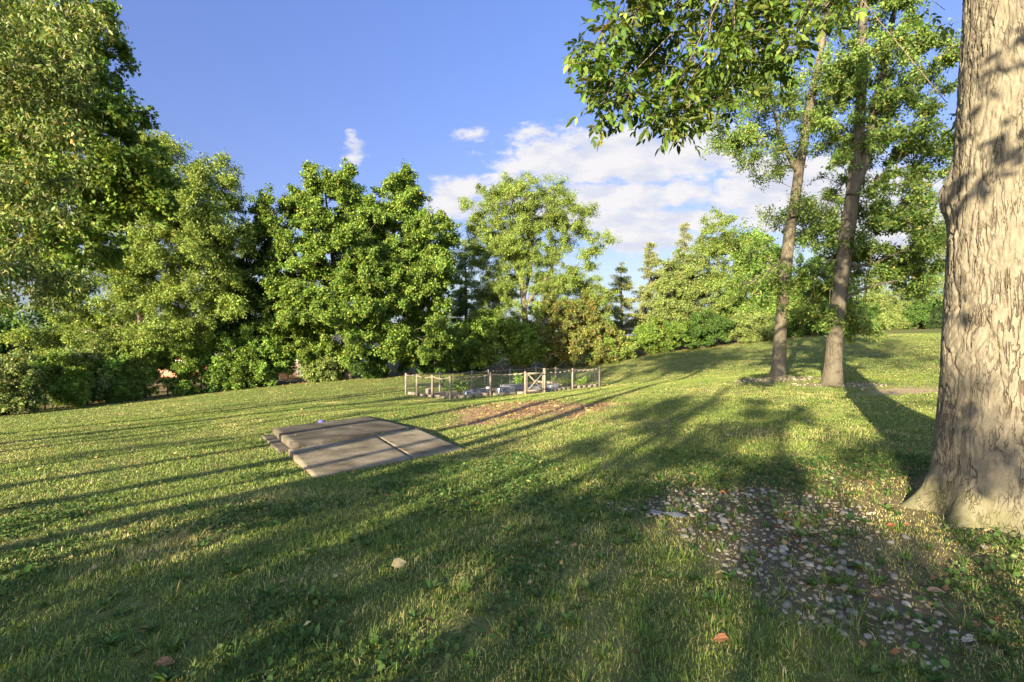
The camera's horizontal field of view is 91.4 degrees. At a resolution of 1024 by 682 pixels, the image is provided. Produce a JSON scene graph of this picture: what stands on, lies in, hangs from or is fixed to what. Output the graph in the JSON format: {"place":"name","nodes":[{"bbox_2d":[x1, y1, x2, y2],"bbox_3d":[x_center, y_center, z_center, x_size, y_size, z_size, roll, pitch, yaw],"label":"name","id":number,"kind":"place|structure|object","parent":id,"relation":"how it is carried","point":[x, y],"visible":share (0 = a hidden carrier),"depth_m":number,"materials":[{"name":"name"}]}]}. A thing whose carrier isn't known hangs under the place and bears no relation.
{"place":"outdoors","nodes":[
{"label":"outdoors","id":0,"kind":"place"},
{"bbox_2d":[0,0,962,342],"label":"sky","id":1,"kind":"structure","parent":0,"point":[466,92],"materials":[{"name":"blue"}]},
{"bbox_2d":[0,328,1023,681],"bbox_3d":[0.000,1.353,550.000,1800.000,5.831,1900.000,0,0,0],"label":"ground","id":2,"kind":"structure","parent":0,"point":[902,582],"depth_m":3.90,"materials":[{"name":"green plant"}]},
{"bbox_2d":[0,344,52,415],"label":"bush","id":3,"kind":"object","parent":2,"relation":"on","point":[21,390],"visible":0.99,"depth_m":27.23,"materials":[{"name":"green plant"}]},
{"bbox_2d":[10,348,95,408],"bbox_3d":[-27.331,2.332,29.750,3.963,3.830,4.012,0,0,-36],"label":"bush","id":4,"kind":"object","parent":2,"relation":"on","point":[68,385],"visible":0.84,"depth_m":29.81,"materials":[{"name":"green plant"}]},
{"bbox_2d":[0,0,136,322],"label":"cherry tree","id":5,"kind":"object","parent":2,"relation":"on","point":[17,100],"visible":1,"depth_m":10.31,"materials":[{"name":"green plant"}]},
{"bbox_2d":[50,336,123,404],"bbox_3d":[-27.262,2.045,31.863,3.914,4.683,4.150,0,0,-42],"label":"bush","id":6,"kind":"object","parent":2,"relation":"on","point":[104,383],"visible":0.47,"depth_m":31.66,"materials":[{"name":"green plant"}]},
{"bbox_2d":[0,0,189,277],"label":"maple tree","id":7,"kind":"object","parent":2,"relation":"on","point":[149,185],"visible":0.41,"depth_m":14.79,"materials":[{"name":"green plant"}]},
{"bbox_2d":[78,346,142,403],"bbox_3d":[-26.909,2.392,32.898,3.869,4.194,3.710,0,0,0],"label":"bush","id":8,"kind":"object","parent":2,"relation":"on","point":[114,366],"visible":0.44,"depth_m":32.56,"materials":[{"name":"green plant"}]},
{"bbox_2d":[0,123,260,397],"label":"cherry tree","id":9,"kind":"object","parent":2,"relation":"on","point":[208,245],"visible":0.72,"depth_m":34.78,"materials":[{"name":"green plant"}]},
{"bbox_2d":[103,339,164,400],"bbox_3d":[-26.242,2.003,34.317,3.688,4.573,3.444,0,0,0],"label":"bush","id":10,"kind":"object","parent":2,"relation":"on","point":[143,374],"visible":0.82,"depth_m":33.85,"materials":[{"name":"green plant"}]},
{"bbox_2d":[155,656,175,665],"bbox_3d":[-1.693,1.563,2.439,0.061,0.026,0.070,0,0,37],"label":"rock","id":11,"kind":"object","parent":2,"relation":"on","point":[167,661],"visible":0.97,"depth_m":2.44,"materials":[{"name":"brown stone"}]},
{"bbox_2d":[136,322,214,396],"bbox_3d":[-24.426,1.409,35.905,5.172,5.856,4.112,0,0,0],"label":"bush","id":12,"kind":"object","parent":2,"relation":"on","point":[181,383],"visible":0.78,"depth_m":35.51,"materials":[{"name":"green plant"}]},
{"bbox_2d":[44,369,308,409],"bbox_3d":[-22.823,3.131,35.795,15.450,2.199,2.928,0,0,-40],"label":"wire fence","id":13,"kind":"object","parent":2,"relation":"on","point":[167,388],"visible":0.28,"depth_m":36.02,"materials":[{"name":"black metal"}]},
{"bbox_2d":[158,343,232,376],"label":"brick house","id":14,"kind":"structure","parent":2,"relation":"on","point":[166,373],"depth_m":56.00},
{"bbox_2d":[186,331,244,392],"bbox_3d":[-22.062,1.641,37.000,4.375,4.741,3.340,0,0,0],"label":"bush","id":15,"kind":"object","parent":2,"relation":"on","point":[213,371],"visible":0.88,"depth_m":36.49,"materials":[{"name":"green plant"}]},
{"bbox_2d":[177,211,305,376],"bbox_3d":[-21.277,-3.482,40.789,10.588,14.982,7.600,0,0,0],"label":"broadleaf tree","id":16,"kind":"object","parent":2,"relation":"on","point":[256,290],"visible":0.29,"depth_m":39.10,"materials":[{"name":"green plant"}]},
{"bbox_2d":[212,336,270,389],"bbox_3d":[-20.531,1.734,37.757,4.490,4.270,3.816,0,0,0],"label":"sapling","id":17,"kind":"object","parent":2,"relation":"on","point":[239,379],"visible":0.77,"depth_m":36.98,"materials":[{"name":"green plant"}]},
{"bbox_2d":[233,319,296,387],"bbox_3d":[-19.348,1.170,38.621,3.811,5.750,4.690,0,0,41],"label":"sapling","id":18,"kind":"object","parent":2,"relation":"on","point":[268,377],"visible":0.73,"depth_m":37.90,"materials":[{"name":"green plant"}]},
{"bbox_2d":[262,434,289,453],"bbox_3d":[-4.992,2.294,11.171,0.792,0.396,3.558,0,0,-31],"label":"concrete footing","id":19,"kind":"object","parent":2,"relation":"on","point":[276,444],"visible":0.34,"depth_m":10.74,"materials":[{"name":"grey concrete"}]},
{"bbox_2d":[277,361,301,378],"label":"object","id":20,"kind":"object","parent":2,"relation":"on","point":[294,375],"visible":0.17,"depth_m":48.98,"materials":[{"name":"red wood"}]},
{"bbox_2d":[286,326,335,381],"bbox_3d":[-16.051,0.268,39.638,3.756,6.646,3.986,0,0,20],"label":"sapling","id":21,"kind":"object","parent":2,"relation":"on","point":[303,355],"visible":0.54,"depth_m":38.59,"materials":[{"name":"green plant"}]},
{"bbox_2d":[293,354,347,382],"bbox_3d":[-14.831,2.257,39.416,3.704,2.785,3.462,0,0,24],"label":"bush","id":22,"kind":"object","parent":2,"relation":"on","point":[330,369],"visible":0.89,"depth_m":38.70,"materials":[{"name":"green plant"}]},
{"bbox_2d":[244,155,400,379],"bbox_3d":[-14.595,-5.507,39.111,12.699,18.217,9.773,0,0,0],"label":"maple tree","id":23,"kind":"object","parent":2,"relation":"on","point":[344,276],"visible":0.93,"depth_m":37.19,"materials":[{"name":"green plant"}]},
{"bbox_2d":[272,416,414,448],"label":"concrete slab","id":24,"kind":"structure","parent":2,"relation":"on","point":[316,433],"depth_m":11.53,"materials":[{"name":"grey concrete"}]},
{"bbox_2d":[280,420,425,465],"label":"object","id":25,"kind":"object","parent":24,"relation":"on","point":[348,439],"visible":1,"depth_m":10.49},
{"bbox_2d":[296,327,416,375],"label":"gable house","id":26,"kind":"structure","parent":2,"relation":"on","point":[393,367],"depth_m":54.00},
{"bbox_2d":[348,344,391,378],"bbox_3d":[-11.447,1.896,40.037,3.530,3.294,3.288,0,0,-45],"label":"bush","id":27,"kind":"object","parent":2,"relation":"on","point":[371,366],"visible":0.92,"depth_m":39.36,"materials":[{"name":"green plant"}]},
{"bbox_2d":[288,428,464,477],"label":"concrete slab","id":28,"kind":"structure","parent":2,"relation":"on","point":[332,458],"depth_m":9.12,"materials":[{"name":"grey concrete"}]},
{"bbox_2d":[391,558,405,567],"bbox_3d":[-0.799,1.573,3.550,0.116,0.049,0.056,0,0,-39],"label":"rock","id":29,"kind":"object","parent":2,"relation":"on","point":[397,562],"visible":1,"depth_m":3.55,"materials":[{"name":"beige stone"}]},
{"bbox_2d":[343,158,470,376],"bbox_3d":[-8.391,-5.589,40.385,10.262,17.944,8.762,0,0,0],"label":"maple tree","id":30,"kind":"object","parent":2,"relation":"on","point":[421,275],"visible":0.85,"depth_m":38.99,"materials":[{"name":"green plant"}]},
{"bbox_2d":[397,344,466,374],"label":"bush","id":31,"kind":"object","parent":2,"relation":"on","point":[430,368],"visible":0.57,"depth_m":42.13,"materials":[{"name":"green plant"}]},
{"bbox_2d":[437,335,482,372],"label":"bush","id":32,"kind":"object","parent":2,"relation":"on","point":[469,366],"visible":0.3,"depth_m":44.50,"materials":[{"name":"green plant"}]},
{"bbox_2d":[444,237,490,337],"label":"pine tree","id":33,"kind":"object","parent":2,"relation":"on","point":[463,305],"visible":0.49,"depth_m":53.37,"materials":[{"name":"green plant"}]},
{"bbox_2d":[0,284,943,364],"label":"distant woods","id":34,"kind":"object","parent":2,"relation":"on","point":[15,322],"depth_m":73.18,"materials":[{"name":"green plant"}]},
{"bbox_2d":[420,382,575,398],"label":"garden soil","id":35,"kind":"structure","parent":2,"relation":"on","point":[443,393],"depth_m":29.42,"materials":[{"name":"brown soil"}]},
{"bbox_2d":[426,388,430,394],"bbox_3d":[-4.620,2.823,28.000,0.380,0.360,0.380,0,0,0],"label":"planter box","id":36,"kind":"object","parent":35,"relation":"on","point":[428,391],"visible":0.46,"depth_m":27.81,"materials":[{"name":"grey wood"}]},
{"bbox_2d":[441,374,456,395],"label":"vegetable plant","id":37,"kind":"object","parent":35,"relation":"on","point":[446,383],"visible":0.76,"depth_m":26.59,"materials":[{"name":"green plant"}]},
{"bbox_2d":[451,381,468,394],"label":"vegetable plant","id":38,"kind":"object","parent":35,"relation":"on","point":[462,388],"visible":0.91,"depth_m":27.45,"materials":[{"name":"green plant"}]},
{"bbox_2d":[463,390,482,394],"bbox_3d":[-2.078,2.795,26.475,1.042,0.330,0.792,0,0,-20],"label":"raised bed","id":39,"kind":"object","parent":35,"relation":"on","point":[470,392],"visible":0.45,"depth_m":26.26,"materials":[{"name":"metal"}]},
{"bbox_2d":[470,388,488,392],"bbox_3d":[-1.798,2.902,29.000,1.253,0.270,0.653,0,0,-34],"label":"raised bed","id":40,"kind":"object","parent":35,"relation":"on","point":[483,390],"visible":0.38,"depth_m":28.86,"materials":[{"name":"metal"}]},
{"bbox_2d":[495,387,515,393],"bbox_3d":[-0.370,2.737,27.575,1.092,0.370,0.792,0,0,-20],"label":"raised bed","id":41,"kind":"object","parent":35,"relation":"on","point":[503,389],"visible":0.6,"depth_m":27.31,"materials":[{"name":"metal"}]},
{"bbox_2d":[502,383,530,389],"bbox_3d":[0.221,2.905,31.500,1.853,0.350,1.153,0,0,-34],"label":"raised bed","id":42,"kind":"object","parent":35,"relation":"on","point":[515,385],"visible":0.34,"depth_m":31.05,"materials":[{"name":"metal"}]},
{"bbox_2d":[512,373,523,383],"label":"vegetable plant","id":43,"kind":"object","parent":35,"relation":"on","point":[519,379],"visible":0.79,"depth_m":33.45,"materials":[{"name":"green plant"}]},
{"bbox_2d":[522,385,541,391],"bbox_3d":[1.210,2.738,28.800,1.153,0.370,0.853,0,0,-17],"label":"raised bed","id":44,"kind":"object","parent":35,"relation":"on","point":[533,387],"visible":0.36,"depth_m":28.45,"materials":[{"name":"metal"}]},
{"bbox_2d":[546,383,558,388],"bbox_3d":[2.356,2.777,30.200,0.753,0.350,0.853,0,0,-34],"label":"raised bed","id":45,"kind":"object","parent":35,"relation":"on","point":[550,385],"visible":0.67,"depth_m":29.91,"materials":[{"name":"metal"}]},
{"bbox_2d":[551,375,570,386],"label":"vegetable plant","id":46,"kind":"object","parent":35,"relation":"on","point":[560,382],"visible":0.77,"depth_m":32.71,"materials":[{"name":"green plant"}]},
{"bbox_2d":[569,375,589,385],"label":"vegetable plant","id":47,"kind":"object","parent":35,"relation":"on","point":[584,380],"visible":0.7,"depth_m":31.12,"materials":[{"name":"green plant"}]},
{"bbox_2d":[405,366,600,398],"bbox_3d":[0.582,2.392,30.522,7.557,1.907,13.328,0,0,39],"label":"garden fence","id":48,"kind":"object","parent":2,"relation":"on","point":[526,380],"visible":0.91,"depth_m":27.08,"materials":[{"name":"grey wood"}]},
{"bbox_2d":[453,309,557,373],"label":"thicket","id":49,"kind":"object","parent":2,"relation":"on","point":[517,345],"visible":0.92,"depth_m":43.11,"materials":[{"name":"green plant"}]},
{"bbox_2d":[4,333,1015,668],"bbox_3d":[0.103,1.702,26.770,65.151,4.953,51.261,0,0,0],"label":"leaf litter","id":50,"kind":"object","parent":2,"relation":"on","point":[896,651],"visible":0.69,"depth_m":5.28,"materials":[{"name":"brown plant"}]},
{"bbox_2d":[456,170,623,368],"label":"locust tree","id":51,"kind":"object","parent":2,"relation":"on","point":[506,244],"visible":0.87,"depth_m":45.62,"materials":[{"name":"green plant"}]},
{"bbox_2d":[526,288,631,368],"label":"vine thicket","id":52,"kind":"object","parent":2,"relation":"on","point":[570,347],"visible":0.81,"depth_m":43.97,"materials":[{"name":"green plant"}]},
{"bbox_2d":[581,330,639,364],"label":"bush","id":53,"kind":"object","parent":2,"relation":"on","point":[630,348],"visible":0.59,"depth_m":44.72,"materials":[{"name":"green plant"}]},
{"bbox_2d":[600,262,638,335],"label":"pine tree","id":54,"kind":"object","parent":2,"relation":"on","point":[626,303],"visible":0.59,"depth_m":53.55,"materials":[{"name":"green plant"}]},
{"bbox_2d":[623,241,674,334],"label":"pine tree","id":55,"kind":"object","parent":2,"relation":"on","point":[641,314],"visible":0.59,"depth_m":53.54,"materials":[{"name":"green plant"}]},
{"bbox_2d":[630,314,698,353],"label":"bush","id":56,"kind":"object","parent":2,"relation":"on","point":[650,335],"visible":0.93,"depth_m":47.31,"materials":[{"name":"green plant"}]},
{"bbox_2d":[650,508,686,517],"bbox_3d":[1.419,1.571,4.550,0.335,0.023,0.141,0,0,26],"label":"flat stone","id":57,"kind":"object","parent":2,"relation":"on","point":[673,513],"visible":1,"depth_m":4.54,"materials":[{"name":"grey stone"}]},
{"bbox_2d":[644,244,724,348],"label":"broadleaf tree","id":58,"kind":"object","parent":2,"relation":"on","point":[672,280],"visible":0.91,"depth_m":49.23,"materials":[{"name":"green plant"}]},
{"bbox_2d":[680,534,688,537],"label":"pebble","id":59,"kind":"object","parent":2,"relation":"on","point":[685,535],"visible":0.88,"depth_m":4.11,"materials":[{"name":"grey stone"}]},
{"bbox_2d":[666,222,704,345],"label":"spruce tree","id":60,"kind":"object","parent":2,"relation":"on","point":[684,227],"visible":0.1,"depth_m":57.85,"materials":[{"name":"green plant"}]},
{"bbox_2d":[664,307,734,349],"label":"bush","id":61,"kind":"object","parent":2,"relation":"on","point":[707,333],"visible":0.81,"depth_m":47.51,"materials":[{"name":"green plant"}]},
{"bbox_2d":[676,205,760,343],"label":"broadleaf tree","id":62,"kind":"object","parent":2,"relation":"on","point":[715,251],"visible":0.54,"depth_m":50.92,"materials":[{"name":"green plant"}]},
{"bbox_2d":[713,633,728,641],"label":"fallen leaf","id":63,"kind":"object","parent":2,"relation":"on","point":[722,637],"visible":1,"depth_m":2.65,"materials":[{"name":"orange plant"}]},
{"bbox_2d":[719,517,728,522],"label":"pebble","id":64,"kind":"object","parent":2,"relation":"on","point":[723,519],"visible":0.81,"depth_m":4.43,"materials":[{"name":"white stone"}]},
{"bbox_2d":[740,546,748,552],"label":"pebble","id":65,"kind":"object","parent":2,"relation":"on","point":[743,548],"visible":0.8,"depth_m":3.81,"materials":[{"name":"grey stone"}]},
{"bbox_2d":[723,307,789,342],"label":"brush","id":66,"kind":"object","parent":2,"relation":"on","point":[752,327],"visible":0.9,"depth_m":47.97,"materials":[{"name":"green plant"}]},
{"bbox_2d":[754,558,763,562],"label":"pebble","id":67,"kind":"object","parent":2,"relation":"on","point":[758,560],"visible":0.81,"depth_m":3.61,"materials":[{"name":"grey stone"}]},
{"bbox_2d":[719,226,812,334],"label":"broadleaf tree","id":68,"kind":"object","parent":2,"relation":"on","point":[776,252],"visible":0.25,"depth_m":49.99,"materials":[{"name":"green plant"}]},
{"bbox_2d":[779,544,788,550],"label":"pebble","id":69,"kind":"object","parent":2,"relation":"on","point":[785,547],"visible":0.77,"depth_m":3.84,"materials":[{"name":"grey stone"}]},
{"bbox_2d":[780,561,791,567],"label":"pebble","id":70,"kind":"object","parent":2,"relation":"on","point":[785,564],"visible":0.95,"depth_m":3.54,"materials":[{"name":"grey stone"}]},
{"bbox_2d":[782,600,791,607],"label":"pebble","id":71,"kind":"object","parent":2,"relation":"on","point":[786,603],"visible":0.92,"depth_m":3.01,"materials":[{"name":"grey stone"}]},
{"bbox_2d":[562,0,1023,536],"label":"tree","id":72,"kind":"object","parent":2,"relation":"on","point":[974,475],"visible":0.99,"depth_m":4.57,"materials":[{"name":"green plant"}]},
{"bbox_2d":[700,0,894,378],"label":"tall tree","id":73,"kind":"object","parent":2,"relation":"on","point":[768,285],"visible":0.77,"depth_m":19.85,"materials":[{"name":"green plant"}]},
{"bbox_2d":[804,553,813,557],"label":"pebble","id":74,"kind":"object","parent":2,"relation":"on","point":[807,555],"visible":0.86,"depth_m":3.68,"materials":[{"name":"grey stone"}]},
{"bbox_2d":[805,562,813,566],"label":"pebble","id":75,"kind":"object","parent":2,"relation":"on","point":[810,564],"visible":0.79,"depth_m":3.54,"materials":[{"name":"grey stone"}]},
{"bbox_2d":[787,293,847,337],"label":"bush","id":76,"kind":"object","parent":2,"relation":"on","point":[802,329],"visible":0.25,"depth_m":50.24,"materials":[{"name":"green plant"}]},
{"bbox_2d":[820,617,831,623],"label":"pebble","id":77,"kind":"object","parent":2,"relation":"on","point":[827,619],"visible":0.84,"depth_m":2.84,"materials":[{"name":"grey stone"}]},
{"bbox_2d":[792,253,863,331],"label":"broadleaf tree","id":78,"kind":"object","parent":2,"relation":"on","point":[800,260],"visible":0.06,"depth_m":53.27,"materials":[{"name":"green plant"}]},
{"bbox_2d":[825,596,834,601],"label":"pebble","id":79,"kind":"object","parent":2,"relation":"on","point":[830,599],"visible":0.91,"depth_m":3.07,"materials":[{"name":"grey stone"}]},
{"bbox_2d":[826,608,836,613],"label":"pebble","id":80,"kind":"object","parent":2,"relation":"on","point":[833,610],"visible":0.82,"depth_m":2.93,"materials":[{"name":"grey stone"}]},
{"bbox_2d":[834,564,846,569],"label":"pebble","id":81,"kind":"object","parent":2,"relation":"on","point":[839,566],"visible":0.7,"depth_m":3.50,"materials":[{"name":"grey stone"}]},
{"bbox_2d":[837,549,845,554],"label":"pebble","id":82,"kind":"object","parent":2,"relation":"on","point":[840,551],"visible":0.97,"depth_m":3.74,"materials":[{"name":"grey stone"}]},
{"bbox_2d":[836,596,847,604],"bbox_3d":[2.015,1.591,3.057,0.052,0.041,0.078,3,8,2],"label":"pebble","id":83,"kind":"object","parent":2,"relation":"on","point":[838,598],"visible":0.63,"depth_m":3.05,"materials":[{"name":"grey stone"}]},
{"bbox_2d":[842,619,852,625],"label":"pebble","id":84,"kind":"object","parent":2,"relation":"on","point":[847,621],"visible":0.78,"depth_m":2.81,"materials":[{"name":"grey stone"}]},
{"bbox_2d":[845,571,855,575],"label":"pebble","id":85,"kind":"object","parent":2,"relation":"on","point":[850,572],"visible":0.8,"depth_m":3.41,"materials":[{"name":"grey stone"}]},
{"bbox_2d":[845,607,859,615],"bbox_3d":[1.997,1.590,2.928,0.074,0.039,0.049,11,4,36],"label":"pebble","id":86,"kind":"object","parent":2,"relation":"on","point":[847,610],"visible":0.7,"depth_m":2.92,"materials":[{"name":"grey stone"}]},
{"bbox_2d":[771,0,961,384],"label":"tall tree","id":87,"kind":"object","parent":2,"relation":"on","point":[856,150],"visible":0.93,"depth_m":17.81,"materials":[{"name":"green plant"}]},
{"bbox_2d":[863,633,871,638],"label":"pebble","id":88,"kind":"object","parent":2,"relation":"on","point":[868,635],"visible":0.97,"depth_m":2.69,"materials":[{"name":"grey stone"}]},
{"bbox_2d":[850,302,887,327],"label":"shrub","id":89,"kind":"object","parent":2,"relation":"on","point":[873,310],"visible":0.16,"depth_m":55.55,"materials":[{"name":"green plant"}]},
{"bbox_2d":[853,267,916,312],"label":"broadleaf tree","id":90,"kind":"object","parent":2,"relation":"on","point":[873,296],"visible":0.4,"depth_m":59.40,"materials":[{"name":"green plant"}]},
{"bbox_2d":[869,302,912,329],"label":"shrub","id":91,"kind":"object","parent":2,"relation":"on","point":[889,323],"visible":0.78,"depth_m":54.79,"materials":[{"name":"green plant"}]},
{"bbox_2d":[890,573,897,579],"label":"pebble","id":92,"kind":"object","parent":2,"relation":"on","point":[893,575],"visible":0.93,"depth_m":3.36,"materials":[{"name":"grey stone"}]},
{"bbox_2d":[893,623,903,628],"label":"pebble","id":93,"kind":"object","parent":2,"relation":"on","point":[898,626],"visible":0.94,"depth_m":2.78,"materials":[{"name":"grey stone"}]},
{"bbox_2d":[901,534,909,539],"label":"pebble","id":94,"kind":"object","parent":2,"relation":"on","point":[907,537],"visible":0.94,"depth_m":4.00,"materials":[{"name":"grey stone"}]},
{"bbox_2d":[901,600,911,606],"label":"pebble","id":95,"kind":"object","parent":2,"relation":"on","point":[905,603],"visible":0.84,"depth_m":3.02,"materials":[{"name":"grey stone"}]},
{"bbox_2d":[901,642,913,649],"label":"pebble","id":96,"kind":"object","parent":2,"relation":"on","point":[904,646],"visible":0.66,"depth_m":2.61,"materials":[{"name":"grey stone"}]},
{"bbox_2d":[905,631,913,635],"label":"pebble","id":97,"kind":"object","parent":2,"relation":"on","point":[908,633],"visible":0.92,"depth_m":2.72,"materials":[{"name":"grey stone"}]},
{"bbox_2d":[890,299,933,328],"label":"shrub","id":98,"kind":"object","parent":2,"relation":"on","point":[916,312],"visible":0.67,"depth_m":55.05,"materials":[{"name":"green plant"}]},
{"bbox_2d":[889,215,945,301],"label":"broadleaf tree","id":99,"kind":"object","parent":2,"relation":"on","point":[941,278],"visible":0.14,"depth_m":61.50,"materials":[{"name":"green plant"}]},
{"bbox_2d":[911,617,924,624],"bbox_3d":[2.313,1.598,2.848,0.063,0.033,0.073,5,-9,38],"label":"pebble","id":100,"kind":"object","parent":2,"relation":"on","point":[918,620],"visible":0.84,"depth_m":2.83,"materials":[{"name":"grey stone"}]},
{"bbox_2d":[919,660,937,670],"bbox_3d":[2.050,1.606,2.461,0.074,0.056,0.057,-2,-4,10],"label":"pebble","id":101,"kind":"object","parent":2,"relation":"on","point":[930,663],"visible":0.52,"depth_m":2.44,"materials":[{"name":"grey stone"}]},
{"bbox_2d":[915,305,942,328],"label":"shrub","id":102,"kind":"object","parent":2,"relation":"on","point":[935,322],"visible":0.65,"depth_m":54.85,"materials":[{"name":"green plant"}]},
{"bbox_2d":[927,586,945,592],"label":"fallen leaf","id":103,"kind":"object","parent":2,"relation":"on","point":[934,589],"visible":1,"depth_m":3.12,"materials":[{"name":"brown plant"}]},
{"bbox_2d":[933,610,946,616],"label":"pebble","id":104,"kind":"object","parent":2,"relation":"on","point":[938,613],"visible":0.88,"depth_m":2.91,"materials":[{"name":"grey stone"}]},
{"bbox_2d":[948,629,958,633],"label":"pebble","id":105,"kind":"object","parent":2,"relation":"on","point":[950,631],"visible":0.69,"depth_m":2.73,"materials":[{"name":"grey stone"}]},
{"bbox_2d":[961,634,974,641],"bbox_3d":[2.420,1.586,2.655,0.049,0.052,0.059,0,0,0],"label":"pebble","id":106,"kind":"object","parent":2,"relation":"on","point":[968,639],"visible":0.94,"depth_m":2.66,"materials":[{"name":"grey stone"}]},
{"bbox_2d":[603,376,978,667],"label":"gravel","id":107,"kind":"structure","parent":0,"point":[805,527],"depth_m":4.53,"materials":[{"name":"grey gravel"}]}
]}

